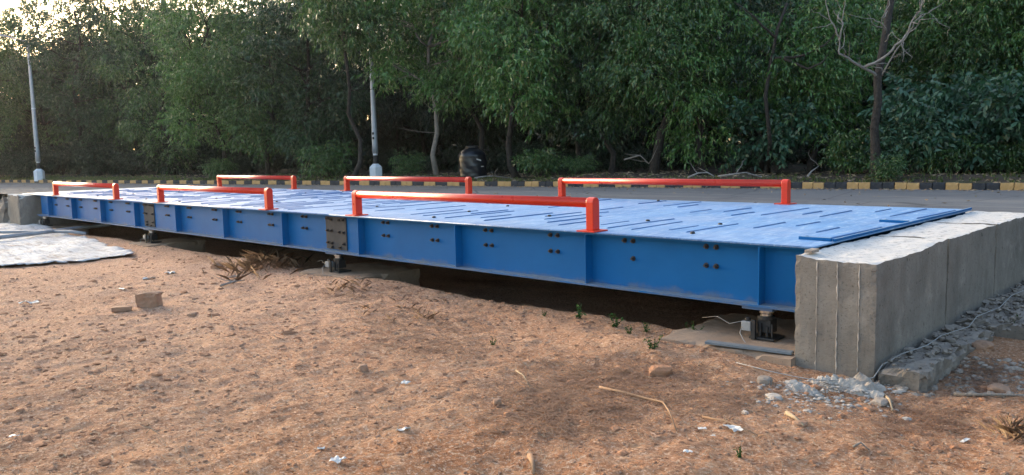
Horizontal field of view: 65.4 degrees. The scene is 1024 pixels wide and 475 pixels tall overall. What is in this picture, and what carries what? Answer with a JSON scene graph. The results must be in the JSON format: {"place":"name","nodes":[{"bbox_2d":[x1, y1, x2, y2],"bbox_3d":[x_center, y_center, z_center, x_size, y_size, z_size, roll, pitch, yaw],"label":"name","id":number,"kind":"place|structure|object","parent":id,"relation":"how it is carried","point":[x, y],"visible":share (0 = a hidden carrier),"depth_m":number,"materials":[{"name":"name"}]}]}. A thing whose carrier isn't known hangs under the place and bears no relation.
{"place":"outdoors","nodes":[
{"label":"outdoors","id":0,"kind":"place"},
{"bbox_2d":[0,0,739,141],"label":"sky","id":1,"kind":"structure","parent":0,"point":[3,2],"materials":[{"name":"white"}]},
{"bbox_2d":[0,180,1023,474],"bbox_3d":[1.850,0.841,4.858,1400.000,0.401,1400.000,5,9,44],"label":"ground","id":2,"kind":"structure","parent":0,"point":[654,312],"depth_m":4.46,"materials":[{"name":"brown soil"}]},
{"bbox_2d":[8,194,82,224],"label":"concrete wall","id":3,"kind":"structure","parent":2,"relation":"on","point":[24,209],"depth_m":15.93,"materials":[{"name":"grey concrete"}]},
{"bbox_2d":[0,223,133,265],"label":"tarpaulin","id":4,"kind":"object","parent":2,"relation":"on","point":[51,247],"visible":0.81,"depth_m":11.46,"materials":[{"name":"white plastic"}]},
{"bbox_2d":[0,223,112,238],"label":"conduit","id":5,"kind":"object","parent":4,"relation":"on","point":[25,234],"visible":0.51,"depth_m":13.32,"materials":[{"name":"grey concrete"}]},
{"bbox_2d":[135,292,163,307],"bbox_3d":[-3.113,0.545,6.867,0.198,0.162,0.126,0,6,9],"label":"stone","id":6,"kind":"object","parent":2,"relation":"on","point":[148,300],"visible":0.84,"depth_m":6.82,"materials":[{"name":"brown stone"}]},
{"bbox_2d":[129,237,205,252],"bbox_3d":[-5.297,0.243,12.257,0.811,0.383,0.898,5,9,44],"label":"concrete pad","id":7,"kind":"object","parent":2,"relation":"on","point":[191,244],"visible":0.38,"depth_m":12.14,"materials":[{"name":"grey concrete"}]},
{"bbox_2d":[202,247,313,283],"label":"dry grass","id":8,"kind":"structure","parent":2,"relation":"on","point":[253,258],"depth_m":9.04,"materials":[{"name":"brown plant"}]},
{"bbox_2d":[299,263,419,285],"bbox_3d":[-1.678,0.536,8.727,1.039,0.382,0.903,5,9,44],"label":"concrete pad","id":9,"kind":"object","parent":2,"relation":"on","point":[386,272],"visible":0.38,"depth_m":8.59,"materials":[{"name":"grey concrete"}]},
{"bbox_2d":[22,187,971,342],"bbox_3d":[-2.996,-0.263,11.741,16.590,0.671,3.412,5,9,44],"label":"weighbridge","id":10,"kind":"object","parent":2,"relation":"on","point":[743,254],"visible":0.81,"depth_m":7.03,"materials":[{"name":"blue paint"}]},
{"bbox_2d":[51,182,122,199],"bbox_3d":[-7.470,-0.831,13.885,3.240,0.256,0.170,5,9,44],"label":"guard rail","id":11,"kind":"object","parent":10,"relation":"on","point":[114,187],"visible":0.99,"depth_m":13.54,"materials":[{"name":"red metal"}]},
{"bbox_2d":[153,185,278,209],"bbox_3d":[-3.997,-0.549,10.497,3.300,0.256,0.170,5,9,44],"label":"guard rail","id":12,"kind":"object","parent":10,"relation":"on","point":[268,196],"visible":1,"depth_m":10.16,"materials":[{"name":"red metal"}]},
{"bbox_2d":[215,175,299,188],"bbox_3d":[-5.233,-1.131,16.154,3.240,0.256,0.170,5,9,44],"label":"guard rail","id":13,"kind":"object","parent":10,"relation":"on","point":[291,178],"visible":0.93,"depth_m":16.05,"materials":[{"name":"red metal"}]},
{"bbox_2d":[340,176,474,193],"bbox_3d":[-1.760,-0.849,12.766,3.300,0.256,0.170,5,9,44],"label":"guard rail","id":14,"kind":"object","parent":10,"relation":"on","point":[466,180],"visible":0.87,"depth_m":12.53,"materials":[{"name":"red metal"}]},
{"bbox_2d":[345,190,607,232],"bbox_3d":[-0.495,-0.265,7.081,3.240,0.256,0.170,5,9,44],"label":"guard rail","id":15,"kind":"object","parent":10,"relation":"on","point":[591,204],"visible":1,"depth_m":6.70,"materials":[{"name":"red metal"}]},
{"bbox_2d":[555,178,796,204],"bbox_3d":[1.742,-0.565,9.350,3.240,0.256,0.170,5,9,44],"label":"guard rail","id":16,"kind":"object","parent":10,"relation":"on","point":[784,185],"visible":0.95,"depth_m":9.05,"materials":[{"name":"red metal"}]},
{"bbox_2d":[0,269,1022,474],"bbox_3d":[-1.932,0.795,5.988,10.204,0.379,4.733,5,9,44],"label":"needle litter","id":17,"kind":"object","parent":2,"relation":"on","point":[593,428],"visible":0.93,"depth_m":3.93,"materials":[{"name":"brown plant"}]},
{"bbox_2d":[0,246,1023,474],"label":"earth clods","id":18,"kind":"object","parent":2,"relation":"on","point":[29,438],"visible":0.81,"depth_m":4.17,"materials":[{"name":"brown soil"}]},
{"bbox_2d":[0,162,1023,183],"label":"verge","id":19,"kind":"structure","parent":2,"relation":"on","point":[793,169],"depth_m":29.02,"materials":[{"name":"green plant"}]},
{"bbox_2d":[0,34,44,180],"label":"lamp post","id":20,"kind":"object","parent":19,"relation":"on","point":[39,173],"visible":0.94,"depth_m":48.91,"materials":[{"name":"metal"}]},
{"bbox_2d":[0,146,54,179],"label":"shrub","id":21,"kind":"object","parent":19,"relation":"on","point":[19,159],"visible":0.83,"depth_m":52.26,"materials":[{"name":"green plant"}]},
{"bbox_2d":[0,48,58,175],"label":"tree","id":22,"kind":"object","parent":19,"relation":"on","point":[17,143],"visible":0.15,"depth_m":59.59,"materials":[{"name":"green plant"}]},
{"bbox_2d":[0,0,98,174],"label":"tree","id":23,"kind":"object","parent":19,"relation":"on","point":[45,134],"visible":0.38,"depth_m":55.49,"materials":[{"name":"green plant"}]},
{"bbox_2d":[3,25,114,173],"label":"tree","id":24,"kind":"object","parent":19,"relation":"on","point":[42,141],"visible":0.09,"depth_m":59.65,"materials":[{"name":"green plant"}]},
{"bbox_2d":[29,140,89,174],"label":"shrub","id":25,"kind":"object","parent":19,"relation":"on","point":[55,157],"visible":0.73,"depth_m":52.98,"materials":[{"name":"green plant"}]},
{"bbox_2d":[0,0,148,174],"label":"tree","id":26,"kind":"object","parent":19,"relation":"on","point":[42,56],"visible":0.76,"depth_m":50.69,"materials":[{"name":"green plant"}]},
{"bbox_2d":[27,29,128,152],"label":"tree","id":27,"kind":"object","parent":19,"relation":"on","point":[69,48],"visible":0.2,"depth_m":56.23,"materials":[{"name":"green plant"}]},
{"bbox_2d":[62,136,130,176],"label":"shrub","id":28,"kind":"object","parent":19,"relation":"on","point":[93,152],"visible":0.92,"depth_m":50.86,"materials":[{"name":"green plant"}]},
{"bbox_2d":[59,0,175,173],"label":"tree","id":29,"kind":"object","parent":19,"relation":"on","point":[118,62],"visible":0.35,"depth_m":52.01,"materials":[{"name":"green plant"}]},
{"bbox_2d":[108,148,156,175],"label":"shrub","id":30,"kind":"object","parent":19,"relation":"on","point":[118,162],"visible":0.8,"depth_m":49.34,"materials":[{"name":"green plant"}]},
{"bbox_2d":[85,23,212,165],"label":"tree","id":31,"kind":"object","parent":19,"relation":"on","point":[130,88],"visible":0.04,"depth_m":54.09,"materials":[{"name":"green plant"}]},
{"bbox_2d":[89,0,217,174],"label":"tree","id":32,"kind":"object","parent":19,"relation":"on","point":[132,131],"visible":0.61,"depth_m":45.14,"materials":[{"name":"green plant"}]},
{"bbox_2d":[109,0,219,171],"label":"tree","id":33,"kind":"object","parent":19,"relation":"on","point":[137,80],"visible":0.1,"depth_m":52.11,"materials":[{"name":"green plant"}]},
{"bbox_2d":[131,131,215,175],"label":"shrub","id":34,"kind":"object","parent":19,"relation":"on","point":[164,168],"visible":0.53,"depth_m":46.55,"materials":[{"name":"green plant"}]},
{"bbox_2d":[134,0,279,173],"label":"tree","id":35,"kind":"object","parent":19,"relation":"on","point":[183,89],"visible":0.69,"depth_m":39.98,"materials":[{"name":"green plant"}]},
{"bbox_2d":[197,157,239,178],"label":"shrub","id":36,"kind":"object","parent":19,"relation":"on","point":[218,167],"visible":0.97,"depth_m":40.52,"materials":[{"name":"green plant"}]},
{"bbox_2d":[162,2,276,171],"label":"tree","id":37,"kind":"object","parent":19,"relation":"on","point":[220,154],"visible":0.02,"depth_m":49.73,"materials":[{"name":"green plant"}]},
{"bbox_2d":[221,152,262,174],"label":"shrub","id":38,"kind":"object","parent":19,"relation":"on","point":[243,160],"visible":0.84,"depth_m":46.35,"materials":[{"name":"green plant"}]},
{"bbox_2d":[186,4,316,172],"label":"tree","id":39,"kind":"object","parent":19,"relation":"on","point":[209,44],"visible":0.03,"depth_m":47.86,"materials":[{"name":"green plant"}]},
{"bbox_2d":[195,0,334,174],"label":"tree","id":40,"kind":"object","parent":19,"relation":"on","point":[256,128],"visible":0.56,"depth_m":38.32,"materials":[{"name":"green plant"}]},
{"bbox_2d":[249,145,297,172],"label":"shrub","id":41,"kind":"object","parent":19,"relation":"on","point":[280,161],"visible":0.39,"depth_m":45.05,"materials":[{"name":"green plant"}]},
{"bbox_2d":[231,0,385,173],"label":"tree","id":42,"kind":"object","parent":19,"relation":"on","point":[333,81],"visible":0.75,"depth_m":36.74,"materials":[{"name":"green plant"}]},
{"bbox_2d":[292,132,357,182],"bbox_3d":[-8.302,-3.458,35.534,2.840,2.464,2.811,-4,7,-19],"label":"shrub","id":43,"kind":"object","parent":19,"relation":"on","point":[329,164],"visible":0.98,"depth_m":35.16,"materials":[{"name":"green plant"}]},
{"bbox_2d":[277,11,395,171],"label":"tree","id":44,"kind":"object","parent":19,"relation":"on","point":[357,125],"visible":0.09,"depth_m":45.50,"materials":[{"name":"green plant"}]},
{"bbox_2d":[268,0,407,175],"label":"tree","id":45,"kind":"object","parent":19,"relation":"on","point":[359,13],"visible":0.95,"depth_m":31.36,"materials":[{"name":"green plant"}]},
{"bbox_2d":[339,13,382,176],"bbox_3d":[-6.413,-5.816,33.525,0.571,6.970,2.014,4,8,42],"label":"lamp post","id":46,"kind":"object","parent":19,"relation":"on","point":[375,168],"visible":0.55,"depth_m":34.11,"materials":[{"name":"metal"}]},
{"bbox_2d":[357,53,443,167],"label":"tree","id":47,"kind":"object","parent":19,"relation":"on","point":[391,145],"visible":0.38,"depth_m":42.68,"materials":[{"name":"green plant"}]},
{"bbox_2d":[341,0,467,170],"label":"tree","id":48,"kind":"object","parent":19,"relation":"on","point":[394,124],"visible":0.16,"depth_m":41.60,"materials":[{"name":"green plant"}]},
{"bbox_2d":[388,147,428,176],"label":"shrub","id":49,"kind":"object","parent":19,"relation":"on","point":[408,165],"visible":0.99,"depth_m":33.76,"materials":[{"name":"green plant"}]},
{"bbox_2d":[350,0,512,174],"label":"tree","id":50,"kind":"object","parent":19,"relation":"on","point":[428,87],"visible":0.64,"depth_m":32.31,"materials":[{"name":"green plant"}]},
{"bbox_2d":[0,110,883,173],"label":"wood","id":51,"kind":"object","parent":19,"relation":"on","point":[446,165],"visible":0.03,"depth_m":48.23,"materials":[{"name":"green plant"}]},
{"bbox_2d":[400,29,514,153],"bbox_3d":[-2.342,-7.537,40.084,6.567,8.859,6.881,-3,6,-13],"label":"tree","id":52,"kind":"object","parent":19,"relation":"on","point":[429,123],"visible":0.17,"depth_m":39.32,"materials":[{"name":"green plant"}]},
{"bbox_2d":[383,0,540,172],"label":"tree","id":53,"kind":"object","parent":19,"relation":"on","point":[441,6],"visible":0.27,"depth_m":33.54,"materials":[{"name":"green plant"}]},
{"bbox_2d":[458,145,486,177],"bbox_3d":[-1.548,-2.968,31.354,1.141,1.300,1.122,5,9,44],"label":"water tank","id":54,"kind":"object","parent":19,"relation":"on","point":[472,159],"visible":0.91,"depth_m":30.92,"materials":[{"name":"black plastic"}]},
{"bbox_2d":[448,15,553,162],"bbox_3d":[0.065,-7.686,40.337,7.184,8.951,6.258,-5,7,-28],"label":"tree","id":55,"kind":"object","parent":19,"relation":"on","point":[514,140],"visible":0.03,"depth_m":39.21,"materials":[{"name":"green plant"}]},
{"bbox_2d":[432,0,608,178],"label":"tree","id":56,"kind":"object","parent":19,"relation":"on","point":[499,74],"visible":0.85,"depth_m":28.63,"materials":[{"name":"green plant"}]},
{"bbox_2d":[494,137,552,173],"bbox_3d":[0.545,-3.472,35.540,2.643,2.069,2.741,-2,6,-3],"label":"shrub","id":57,"kind":"object","parent":19,"relation":"on","point":[518,147],"visible":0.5,"depth_m":35.20,"materials":[{"name":"green plant"}]},
{"bbox_2d":[452,1,599,156],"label":"tree","id":58,"kind":"object","parent":19,"relation":"on","point":[503,129],"visible":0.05,"depth_m":38.21,"materials":[{"name":"green plant"}]},
{"bbox_2d":[510,147,571,177],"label":"shrub","id":59,"kind":"object","parent":19,"relation":"on","point":[538,162],"visible":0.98,"depth_m":29.56,"materials":[{"name":"green plant"}]},
{"bbox_2d":[561,154,601,174],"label":"shrub","id":60,"kind":"object","parent":19,"relation":"on","point":[580,164],"visible":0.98,"depth_m":29.25,"materials":[{"name":"green plant"}]},
{"bbox_2d":[502,0,673,174],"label":"tree","id":61,"kind":"object","parent":19,"relation":"on","point":[577,135],"visible":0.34,"depth_m":29.86,"materials":[{"name":"green plant"}]},
{"bbox_2d":[522,4,659,170],"bbox_3d":[3.865,-8.085,36.636,8.360,10.416,7.282,-6,7,-34],"label":"tree","id":62,"kind":"object","parent":19,"relation":"on","point":[635,132],"visible":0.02,"depth_m":35.47,"materials":[{"name":"green plant"}]},
{"bbox_2d":[512,0,683,172],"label":"tree","id":63,"kind":"object","parent":19,"relation":"on","point":[602,117],"visible":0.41,"depth_m":28.69,"materials":[{"name":"green plant"}]},
{"bbox_2d":[575,138,626,172],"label":"shrub","id":64,"kind":"object","parent":19,"relation":"on","point":[603,167],"visible":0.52,"depth_m":33.31,"materials":[{"name":"green plant"}]},
{"bbox_2d":[609,144,652,172],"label":"shrub","id":65,"kind":"object","parent":19,"relation":"on","point":[646,156],"visible":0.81,"depth_m":31.51,"materials":[{"name":"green plant"}]},
{"bbox_2d":[577,0,747,173],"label":"tree","id":66,"kind":"object","parent":19,"relation":"on","point":[655,162],"visible":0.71,"depth_m":26.53,"materials":[{"name":"green plant"}]},
{"bbox_2d":[603,15,723,161],"bbox_3d":[7.049,-7.376,36.846,6.113,8.744,7.018,-3,7,-18],"label":"tree","id":67,"kind":"object","parent":19,"relation":"on","point":[647,129],"visible":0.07,"depth_m":36.52,"materials":[{"name":"green plant"}]},
{"bbox_2d":[647,138,694,169],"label":"shrub","id":68,"kind":"object","parent":19,"relation":"on","point":[674,164],"visible":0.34,"depth_m":32.66,"materials":[{"name":"green plant"}]},
{"bbox_2d":[604,0,797,175],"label":"tree","id":69,"kind":"object","parent":19,"relation":"on","point":[713,110],"visible":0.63,"depth_m":26.66,"materials":[{"name":"green plant"}]},
{"bbox_2d":[707,0,835,172],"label":"tree","id":70,"kind":"object","parent":19,"relation":"on","point":[775,10],"visible":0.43,"depth_m":26.40,"materials":[{"name":"green plant"}]},
{"bbox_2d":[713,94,844,174],"bbox_3d":[8.900,-3.411,26.537,4.030,2.765,3.958,-7,8,-42],"label":"shrub","id":71,"kind":"object","parent":19,"relation":"on","point":[783,146],"visible":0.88,"depth_m":25.92,"materials":[{"name":"green plant"}]},
{"bbox_2d":[736,2,836,172],"bbox_3d":[8.912,-4.562,25.209,2.669,5.563,3.370,3,7,34],"label":"tree","id":72,"kind":"object","parent":19,"relation":"on","point":[767,116],"visible":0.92,"depth_m":24.91,"materials":[{"name":"brown plant"}]},
{"bbox_2d":[741,0,900,173],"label":"tree","id":73,"kind":"object","parent":19,"relation":"on","point":[839,89],"visible":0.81,"depth_m":25.11,"materials":[{"name":"green plant"}]},
{"bbox_2d":[791,135,851,171],"bbox_3d":[11.078,-2.952,28.722,2.413,1.822,2.326,1,7,18],"label":"shrub","id":74,"kind":"object","parent":19,"relation":"on","point":[821,168],"visible":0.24,"depth_m":28.63,"materials":[{"name":"green plant"}]},
{"bbox_2d":[751,0,930,145],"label":"tree","id":75,"kind":"object","parent":19,"relation":"on","point":[883,87],"visible":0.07,"depth_m":34.45,"materials":[{"name":"green plant"}]},
{"bbox_2d":[816,121,891,175],"bbox_3d":[10.464,-2.601,24.304,2.249,1.971,2.272,2,7,31],"label":"shrub","id":76,"kind":"object","parent":19,"relation":"on","point":[847,159],"visible":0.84,"depth_m":24.13,"materials":[{"name":"green plant"}]},
{"bbox_2d":[811,0,949,178],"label":"tree","id":77,"kind":"object","parent":19,"relation":"on","point":[879,63],"visible":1,"depth_m":21.96,"materials":[{"name":"brown plant"}]},
{"bbox_2d":[863,150,910,181],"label":"shrub","id":78,"kind":"object","parent":19,"relation":"on","point":[886,171],"visible":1,"depth_m":21.49,"materials":[{"name":"green plant"}]},
{"bbox_2d":[848,1,940,136],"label":"tree","id":79,"kind":"object","parent":19,"relation":"on","point":[888,69],"visible":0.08,"depth_m":33.71,"materials":[{"name":"green plant"}]},
{"bbox_2d":[858,113,955,173],"bbox_3d":[11.595,-2.659,23.228,2.728,2.085,2.750,0,6,15],"label":"shrub","id":80,"kind":"object","parent":19,"relation":"on","point":[897,147],"visible":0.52,"depth_m":22.94,"materials":[{"name":"green plant"}]},
{"bbox_2d":[856,88,996,173],"bbox_3d":[12.079,-3.102,23.212,3.847,2.640,3.778,-8,9,-44],"label":"shrub","id":81,"kind":"object","parent":19,"relation":"on","point":[924,114],"visible":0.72,"depth_m":22.32,"materials":[{"name":"green plant"}]},
{"bbox_2d":[843,0,1023,90],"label":"tree","id":82,"kind":"object","parent":19,"relation":"on","point":[973,54],"visible":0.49,"depth_m":25.45,"materials":[{"name":"green plant"}]},
{"bbox_2d":[867,64,1023,170],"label":"shrub","id":83,"kind":"object","parent":19,"relation":"on","point":[952,90],"visible":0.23,"depth_m":23.64,"materials":[{"name":"green plant"}]},
{"bbox_2d":[882,0,1023,97],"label":"tree","id":84,"kind":"object","parent":19,"relation":"on","point":[927,36],"visible":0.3,"depth_m":25.30,"materials":[{"name":"green plant"}]},
{"bbox_2d":[908,132,997,174],"bbox_3d":[12.417,-2.266,22.523,2.321,1.474,2.356,1,7,18],"label":"shrub","id":85,"kind":"object","parent":19,"relation":"on","point":[951,155],"visible":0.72,"depth_m":22.11,"materials":[{"name":"green plant"}]},
{"bbox_2d":[896,72,1023,174],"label":"shrub","id":86,"kind":"object","parent":19,"relation":"on","point":[1012,112],"visible":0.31,"depth_m":22.19,"materials":[{"name":"green plant"}]},
{"bbox_2d":[949,0,1023,86],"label":"tree","id":87,"kind":"object","parent":19,"relation":"on","point":[1015,39],"visible":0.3,"depth_m":24.41,"materials":[{"name":"green plant"}]},
{"bbox_2d":[956,73,1023,173],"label":"shrub","id":88,"kind":"object","parent":19,"relation":"on","point":[979,86],"visible":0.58,"depth_m":21.75,"materials":[{"name":"green plant"}]},
{"bbox_2d":[956,56,1023,172],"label":"shrub","id":89,"kind":"object","parent":19,"relation":"on","point":[1006,69],"visible":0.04,"depth_m":24.00,"materials":[{"name":"green plant"}]},
{"bbox_2d":[968,136,1023,173],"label":"shrub","id":90,"kind":"object","parent":19,"relation":"on","point":[1006,164],"visible":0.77,"depth_m":22.10,"materials":[{"name":"green plant"}]},
{"bbox_2d":[975,83,1023,169],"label":"shrub","id":91,"kind":"object","parent":19,"relation":"on","point":[1016,155],"visible":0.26,"depth_m":22.11,"materials":[{"name":"green plant"}]},
{"bbox_2d":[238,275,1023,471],"bbox_3d":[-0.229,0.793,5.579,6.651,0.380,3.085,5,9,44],"label":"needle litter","id":92,"kind":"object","parent":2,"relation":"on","point":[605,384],"visible":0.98,"depth_m":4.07,"materials":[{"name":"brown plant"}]},
{"bbox_2d":[660,313,795,366],"bbox_3d":[1.650,0.819,5.369,0.972,0.383,1.063,5,9,44],"label":"concrete pad","id":93,"kind":"object","parent":2,"relation":"on","point":[717,329],"visible":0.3,"depth_m":5.24,"materials":[{"name":"grey concrete"}]},
{"bbox_2d":[705,340,793,354],"bbox_3d":[1.447,0.672,4.887,0.540,0.016,0.056,3,8,36],"label":"steel strip","id":94,"kind":"object","parent":93,"relation":"on","point":[752,347],"visible":1,"depth_m":4.87,"materials":[{"name":"grey metal"}]},
{"bbox_2d":[719,377,911,435],"bbox_3d":[1.610,0.827,3.955,1.220,0.087,0.891,-2,6,-6],"label":"rubble","id":95,"kind":"object","parent":2,"relation":"on","point":[850,405],"visible":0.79,"depth_m":4.11,"materials":[{"name":"stone"}]},
{"bbox_2d":[785,372,886,399],"bbox_3d":[1.699,0.797,4.269,0.536,0.122,0.520,5,9,44],"label":"crushed concrete","id":96,"kind":"object","parent":2,"relation":"on","point":[859,380],"visible":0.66,"depth_m":4.24,"materials":[{"name":"grey concrete"}]},
{"bbox_2d":[794,211,1023,381],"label":"concrete wall","id":97,"kind":"structure","parent":2,"relation":"on","point":[869,306],"depth_m":4.69,"materials":[{"name":"grey concrete"}]},
{"bbox_2d":[877,285,1023,392],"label":"concrete footing","id":98,"kind":"object","parent":2,"relation":"on","point":[926,378],"visible":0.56,"depth_m":4.61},
{"bbox_2d":[881,279,1023,370],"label":"rubble","id":99,"kind":"object","parent":98,"relation":"on","point":[934,347],"visible":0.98,"depth_m":5.16,"materials":[{"name":"concrete"}]},
{"bbox_2d":[893,356,1023,397],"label":"rubble","id":100,"kind":"object","parent":2,"relation":"on","point":[971,389],"visible":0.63,"depth_m":4.40,"materials":[{"name":"grey stone"}]},
{"bbox_2d":[0,183,1023,228],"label":"road","id":101,"kind":"structure","parent":0,"point":[994,201],"depth_m":20.16,"materials":[{"name":"grey asphalt"}]},
{"bbox_2d":[0,0,34,156],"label":"tree","id":102,"kind":"object","parent":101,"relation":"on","point":[11,90],"visible":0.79,"depth_m":53.23,"materials":[{"name":"green plant"}]},
{"bbox_2d":[0,180,1023,189],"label":"kerb","id":103,"kind":"structure","parent":101,"relation":"on","point":[921,186],"depth_m":26.55,"materials":[{"name":"black paint"}]},
{"bbox_2d":[0,182,1023,207],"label":"leaf litter","id":104,"kind":"object","parent":101,"relation":"on","point":[575,187],"visible":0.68,"depth_m":24.72,"materials":[{"name":"plant"}]},
{"bbox_2d":[976,409,1023,444],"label":"dry grass","id":105,"kind":"structure","parent":0,"point":[1005,431],"depth_m":3.47,"materials":[{"name":"beige plant"}]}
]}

